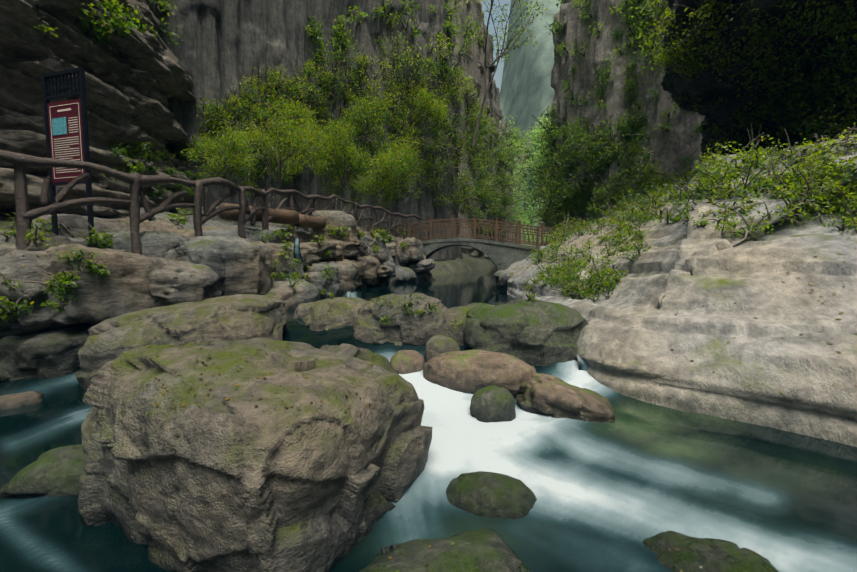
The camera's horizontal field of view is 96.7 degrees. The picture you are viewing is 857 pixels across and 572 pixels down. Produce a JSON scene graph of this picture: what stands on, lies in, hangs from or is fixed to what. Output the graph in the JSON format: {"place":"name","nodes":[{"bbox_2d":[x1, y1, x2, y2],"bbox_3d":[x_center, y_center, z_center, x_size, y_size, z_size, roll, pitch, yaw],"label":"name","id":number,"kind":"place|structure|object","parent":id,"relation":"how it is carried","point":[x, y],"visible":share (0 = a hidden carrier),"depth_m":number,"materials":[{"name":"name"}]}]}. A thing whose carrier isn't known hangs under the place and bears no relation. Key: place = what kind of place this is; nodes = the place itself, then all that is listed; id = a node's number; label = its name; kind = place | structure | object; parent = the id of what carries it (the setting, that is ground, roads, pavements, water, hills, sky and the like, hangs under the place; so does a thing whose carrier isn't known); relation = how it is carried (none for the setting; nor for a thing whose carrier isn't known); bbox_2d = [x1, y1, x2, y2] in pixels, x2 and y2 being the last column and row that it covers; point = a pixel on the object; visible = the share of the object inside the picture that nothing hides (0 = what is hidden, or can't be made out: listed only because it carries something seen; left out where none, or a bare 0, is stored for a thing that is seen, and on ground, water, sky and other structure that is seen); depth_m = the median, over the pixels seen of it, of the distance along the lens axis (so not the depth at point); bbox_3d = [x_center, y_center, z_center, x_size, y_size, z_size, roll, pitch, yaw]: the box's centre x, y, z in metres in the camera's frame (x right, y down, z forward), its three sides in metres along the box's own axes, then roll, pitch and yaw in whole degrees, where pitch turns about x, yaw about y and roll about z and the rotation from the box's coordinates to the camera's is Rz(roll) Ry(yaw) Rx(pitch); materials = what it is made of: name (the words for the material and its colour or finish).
{"place":"outdoors","nodes":[
{"label":"outdoors","id":0,"kind":"place"},
{"bbox_2d":[0,0,196,220],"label":"rock cliff","id":1,"kind":"structure","parent":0,"point":[133,84],"depth_m":9.24,"materials":[{"name":"grey stone"}]},
{"bbox_2d":[0,3,628,330],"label":"plants","id":2,"kind":"object","parent":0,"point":[61,287],"visible":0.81,"depth_m":6.42,"materials":[{"name":"green plant"}]},
{"bbox_2d":[0,266,856,571],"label":"water stream","id":3,"kind":"structure","parent":0,"point":[622,486],"depth_m":2.62,"materials":[{"name":"teal liquid"}]},
{"bbox_2d":[0,391,43,409],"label":"stream stone","id":4,"kind":"object","parent":3,"relation":"on","point":[16,400],"visible":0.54,"depth_m":4.01,"materials":[{"name":"brown stone"}]},
{"bbox_2d":[0,444,84,498],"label":"rock","id":5,"kind":"object","parent":3,"relation":"on","point":[58,471],"visible":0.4,"depth_m":2.52,"materials":[{"name":"green stone"}]},
{"bbox_2d":[0,324,92,378],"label":"rock","id":6,"kind":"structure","parent":3,"relation":"on","point":[49,354],"depth_m":4.89,"materials":[{"name":"grey stone"}]},
{"bbox_2d":[265,278,319,309],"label":"rock","id":7,"kind":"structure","parent":3,"relation":"on","point":[291,298],"depth_m":8.24,"materials":[{"name":"grey stone"}]},
{"bbox_2d":[293,302,312,318],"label":"stream stone","id":8,"kind":"object","parent":3,"relation":"on","point":[301,312],"visible":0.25,"depth_m":6.68,"materials":[{"name":"grey stone"}]},
{"bbox_2d":[304,270,336,297],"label":"rock","id":9,"kind":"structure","parent":3,"relation":"on","point":[317,281],"depth_m":10.18,"materials":[{"name":"grey stone"}]},
{"bbox_2d":[305,260,339,295],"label":"rock","id":10,"kind":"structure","parent":3,"relation":"on","point":[319,266],"depth_m":10.42,"materials":[{"name":"grey stone"}]},
{"bbox_2d":[303,297,368,330],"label":"boulder","id":11,"kind":"object","parent":3,"relation":"on","point":[320,316],"visible":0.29,"depth_m":6.11,"materials":[{"name":"grey stone"}]},
{"bbox_2d":[319,260,357,292],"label":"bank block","id":12,"kind":"structure","parent":3,"relation":"on","point":[347,277],"depth_m":11.65,"materials":[{"name":"grey stone"}]},
{"bbox_2d":[305,242,343,261],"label":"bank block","id":13,"kind":"structure","parent":12,"relation":"on","point":[339,257],"depth_m":12.05,"materials":[{"name":"grey stone"}]},
{"bbox_2d":[343,258,365,288],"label":"rock","id":14,"kind":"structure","parent":3,"relation":"on","point":[361,266],"depth_m":13.31,"materials":[{"name":"grey stone"}]},
{"bbox_2d":[353,293,447,345],"bbox_3d":[-0.368,0.661,6.022,1.578,1.098,1.388,0,4,1],"label":"boulder","id":15,"kind":"object","parent":3,"relation":"on","point":[404,327],"visible":0.58,"depth_m":5.48,"materials":[{"name":"grey stone"}]},
{"bbox_2d":[390,350,424,373],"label":"rock","id":16,"kind":"object","parent":3,"relation":"on","point":[409,361],"visible":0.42,"depth_m":4.68,"materials":[{"name":"brown stone"}]},
{"bbox_2d":[8,195,856,571],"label":"fallen leaves","id":17,"kind":"object","parent":3,"relation":"on","point":[386,359],"visible":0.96,"depth_m":3.82,"materials":[{"name":"plant"}]},
{"bbox_2d":[293,238,589,370],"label":"waterfall trickles","id":18,"kind":"object","parent":3,"relation":"on","point":[584,364],"visible":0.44,"depth_m":9.06,"materials":[{"name":"liquid"}]},
{"bbox_2d":[424,335,459,362],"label":"rock","id":19,"kind":"object","parent":3,"relation":"on","point":[436,345],"visible":0.5,"depth_m":4.81,"materials":[{"name":"grey stone"}]},
{"bbox_2d":[444,306,472,345],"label":"smooth boulder","id":20,"kind":"object","parent":3,"relation":"on","point":[457,334],"visible":0.19,"depth_m":5.47,"materials":[{"name":"grey stone"}]},
{"bbox_2d":[423,349,536,397],"bbox_3d":[0.597,1.062,4.482,1.342,0.570,0.653,1,4,16],"label":"tan rock","id":21,"kind":"object","parent":3,"relation":"on","point":[451,370],"visible":0.73,"depth_m":4.23,"materials":[{"name":"brown stone"}]},
{"bbox_2d":[467,303,494,306],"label":"stream stone","id":22,"kind":"object","parent":3,"relation":"on","point":[472,305],"visible":0.1,"depth_m":6.94,"materials":[{"name":"grey stone"}]},
{"bbox_2d":[446,471,536,518],"bbox_3d":[0.389,1.429,2.463,0.638,0.362,0.447,0,4,1],"label":"rock","id":23,"kind":"object","parent":3,"relation":"on","point":[489,494],"visible":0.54,"depth_m":2.37,"materials":[{"name":"green stone"}]},
{"bbox_2d":[470,385,515,422],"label":"mossy rock","id":24,"kind":"object","parent":3,"relation":"on","point":[490,403],"visible":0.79,"depth_m":3.60,"materials":[{"name":"green stone"}]},
{"bbox_2d":[463,299,587,366],"bbox_3d":[1.323,0.798,5.463,1.741,1.176,1.465,-1,4,-19],"label":"boulder","id":25,"kind":"object","parent":3,"relation":"on","point":[554,338],"visible":0.54,"depth_m":4.85,"materials":[{"name":"stone"}]},
{"bbox_2d":[516,373,614,422],"bbox_3d":[1.389,1.214,3.913,0.942,0.504,0.545,1,4,21],"label":"rock","id":26,"kind":"object","parent":3,"relation":"on","point":[556,397],"visible":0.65,"depth_m":3.74,"materials":[{"name":"brown stone"}]},
{"bbox_2d":[449,0,514,256],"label":"cliff","id":27,"kind":"structure","parent":0,"point":[474,67],"depth_m":49.37,"materials":[{"name":"grey stone"}]},
{"bbox_2d":[429,95,560,275],"bbox_3d":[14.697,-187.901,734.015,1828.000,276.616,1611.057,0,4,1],"label":"ground","id":28,"kind":"structure","parent":0,"point":[467,263],"depth_m":35.99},
{"bbox_2d":[75,294,286,390],"bbox_3d":[-3.281,0.869,5.402,2.491,1.453,1.938,-1,4,-8],"label":"boulder","id":29,"kind":"object","parent":28,"relation":"on","point":[240,317],"visible":0.46,"depth_m":4.66,"materials":[{"name":"grey stone"}]},
{"bbox_2d":[0,206,435,381],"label":"rocky bank","id":30,"kind":"structure","parent":28,"relation":"on","point":[70,225],"depth_m":8.86,"materials":[{"name":"grey stone"}]},
{"bbox_2d":[0,250,69,333],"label":"rock","id":31,"kind":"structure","parent":30,"relation":"on","point":[14,270],"depth_m":4.95,"materials":[{"name":"grey stone"}]},
{"bbox_2d":[42,67,94,236],"bbox_3d":[-6.557,-2.375,6.933,0.980,2.950,0.060,1,4,15],"label":"information sign","id":32,"kind":"object","parent":30,"relation":"on","point":[66,130],"visible":0.92,"depth_m":6.88,"materials":[{"name":"red metal"}]},
{"bbox_2d":[43,244,165,325],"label":"rock","id":33,"kind":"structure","parent":30,"relation":"on","point":[122,289],"depth_m":5.33,"materials":[{"name":"grey stone"}]},
{"bbox_2d":[97,230,190,257],"bbox_3d":[-5.271,-0.398,7.132,1.645,1.279,1.299,0,4,1],"label":"bank boulder","id":34,"kind":"object","parent":30,"relation":"on","point":[154,244],"visible":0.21,"depth_m":6.63,"materials":[{"name":"grey stone"}]},
{"bbox_2d":[148,257,221,306],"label":"rock","id":35,"kind":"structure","parent":30,"relation":"on","point":[200,284],"depth_m":6.04,"materials":[{"name":"grey stone"}]},
{"bbox_2d":[164,243,225,292],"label":"rock","id":36,"kind":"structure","parent":30,"relation":"on","point":[210,255],"depth_m":6.78,"materials":[{"name":"grey stone"}]},
{"bbox_2d":[0,150,421,254],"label":"wooden fence","id":37,"kind":"object","parent":30,"relation":"on","point":[25,216],"visible":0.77,"depth_m":6.58,"materials":[{"name":"brown wood"}]},
{"bbox_2d":[188,236,272,295],"bbox_3d":[-4.162,-0.297,7.833,1.770,1.459,1.446,0,4,1],"label":"bank boulder","id":38,"kind":"object","parent":30,"relation":"on","point":[248,266],"visible":0.35,"depth_m":7.33,"materials":[{"name":"grey stone"}]},
{"bbox_2d":[218,203,325,228],"bbox_3d":[-3.994,-1.995,11.336,0.579,0.464,4.670,2,4,23],"label":"log trough","id":39,"kind":"object","parent":30,"relation":"on","point":[285,216],"visible":0.62,"depth_m":10.69,"materials":[{"name":"brown wood"}]},
{"bbox_2d":[265,243,303,278],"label":"rock","id":40,"kind":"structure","parent":30,"relation":"on","point":[285,266],"depth_m":8.84,"materials":[{"name":"grey stone"}]},
{"bbox_2d":[277,243,319,267],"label":"rock","id":41,"kind":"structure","parent":30,"relation":"on","point":[309,256],"depth_m":10.36,"materials":[{"name":"grey stone"}]},
{"bbox_2d":[181,81,453,211],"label":"ledge shrubs","id":42,"kind":"object","parent":30,"relation":"on","point":[390,163],"visible":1,"depth_m":16.75,"materials":[{"name":"green plant"}]},
{"bbox_2d":[300,241,336,259],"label":"rock","id":43,"kind":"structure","parent":30,"relation":"on","point":[324,247],"depth_m":11.08,"materials":[{"name":"grey stone"}]},
{"bbox_2d":[297,210,360,241],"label":"bank boulder","id":44,"kind":"object","parent":30,"relation":"on","point":[338,219],"visible":0.4,"depth_m":12.65,"materials":[{"name":"grey stone"}]},
{"bbox_2d":[320,239,360,258],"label":"rock","id":45,"kind":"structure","parent":30,"relation":"on","point":[350,249],"depth_m":12.74,"materials":[{"name":"grey stone"}]},
{"bbox_2d":[358,241,367,255],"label":"rock","id":46,"kind":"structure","parent":30,"relation":"on","point":[362,251],"depth_m":13.88,"materials":[{"name":"grey stone"}]},
{"bbox_2d":[348,256,379,285],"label":"rock","id":47,"kind":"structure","parent":30,"relation":"on","point":[372,264],"depth_m":13.76,"materials":[{"name":"grey stone"}]},
{"bbox_2d":[377,265,395,277],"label":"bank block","id":48,"kind":"structure","parent":30,"relation":"on","point":[384,271],"depth_m":14.79,"materials":[{"name":"grey stone"}]},
{"bbox_2d":[360,236,388,261],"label":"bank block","id":49,"kind":"structure","parent":48,"relation":"on","point":[382,255],"depth_m":14.89,"materials":[{"name":"grey stone"}]},
{"bbox_2d":[380,256,395,279],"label":"rock","id":50,"kind":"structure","parent":30,"relation":"on","point":[390,262],"depth_m":15.31,"materials":[{"name":"grey stone"}]},
{"bbox_2d":[386,242,396,257],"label":"rock","id":51,"kind":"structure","parent":30,"relation":"on","point":[392,247],"depth_m":16.20,"materials":[{"name":"grey stone"}]},
{"bbox_2d":[396,237,424,263],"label":"rock","id":52,"kind":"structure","parent":30,"relation":"on","point":[412,251],"depth_m":17.54,"materials":[{"name":"grey stone"}]},
{"bbox_2d":[407,259,434,273],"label":"rock","id":53,"kind":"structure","parent":30,"relation":"on","point":[423,266],"depth_m":17.93,"materials":[{"name":"grey stone"}]},
{"bbox_2d":[78,338,431,571],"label":"boulder","id":54,"kind":"object","parent":28,"relation":"on","point":[215,481],"visible":0.96,"depth_m":1.95,"materials":[{"name":"stone"}]},
{"bbox_2d":[145,0,462,259],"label":"grey cliff","id":55,"kind":"structure","parent":28,"relation":"on","point":[223,43],"depth_m":18.81,"materials":[{"name":"grey stone"}]},
{"bbox_2d":[78,0,486,216],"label":"cliff bushes","id":56,"kind":"object","parent":55,"relation":"on","point":[175,150],"depth_m":20.91,"materials":[{"name":"green plant"}]},
{"bbox_2d":[450,0,546,146],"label":"cliff tree","id":57,"kind":"object","parent":55,"relation":"on","point":[503,53],"visible":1,"depth_m":29.76,"materials":[{"name":"green plant"}]},
{"bbox_2d":[359,528,530,571],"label":"mossy rock","id":58,"kind":"object","parent":28,"relation":"on","point":[484,550],"visible":1,"depth_m":1.81,"materials":[{"name":"green stone"}]},
{"bbox_2d":[366,215,567,270],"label":"stone arch bridge","id":59,"kind":"structure","parent":28,"relation":"on","point":[503,255],"depth_m":19.42,"materials":[{"name":"grey stone"}]},
{"bbox_2d":[493,269,517,289],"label":"bank boulder","id":60,"kind":"object","parent":28,"relation":"on","point":[502,277],"visible":0.27,"depth_m":13.05,"materials":[{"name":"grey stone"}]},
{"bbox_2d":[506,135,856,446],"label":"bank slab","id":61,"kind":"structure","parent":28,"relation":"on","point":[757,364],"depth_m":4.39,"materials":[{"name":"grey stone"}]},
{"bbox_2d":[514,0,856,298],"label":"shrubs","id":62,"kind":"object","parent":61,"relation":"on","point":[829,83],"depth_m":9.64,"materials":[{"name":"green plant"}]},
{"bbox_2d":[642,531,778,571],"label":"mossy rock","id":63,"kind":"object","parent":28,"relation":"on","point":[693,554],"visible":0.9,"depth_m":1.91,"materials":[{"name":"green stone"}]},
{"bbox_2d":[481,0,510,91],"label":"sky","id":64,"kind":"structure","parent":0,"point":[499,71],"materials":[{"name":"grey"}]},
{"bbox_2d":[500,0,562,160],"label":"mountain","id":65,"kind":"structure","parent":0,"point":[527,91],"depth_m":467.49,"materials":[{"name":"grey stone"}]},
{"bbox_2d":[514,123,550,228],"bbox_3d":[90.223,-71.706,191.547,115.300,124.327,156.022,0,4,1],"label":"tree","id":66,"kind":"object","parent":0,"point":[529,182],"depth_m":197.81,"materials":[{"name":"green plant"}]},
{"bbox_2d":[466,0,674,243],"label":"trees","id":67,"kind":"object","parent":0,"point":[511,150],"visible":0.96,"depth_m":46.95,"materials":[{"name":"green plant"}]},
{"bbox_2d":[545,0,704,229],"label":"cliff","id":68,"kind":"structure","parent":0,"point":[676,143],"depth_m":39.14,"materials":[{"name":"grey stone"}]},
{"bbox_2d":[662,0,856,163],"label":"cliff overhang","id":69,"kind":"object","parent":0,"point":[722,114],"visible":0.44,"depth_m":11.75,"materials":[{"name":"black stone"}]}
]}

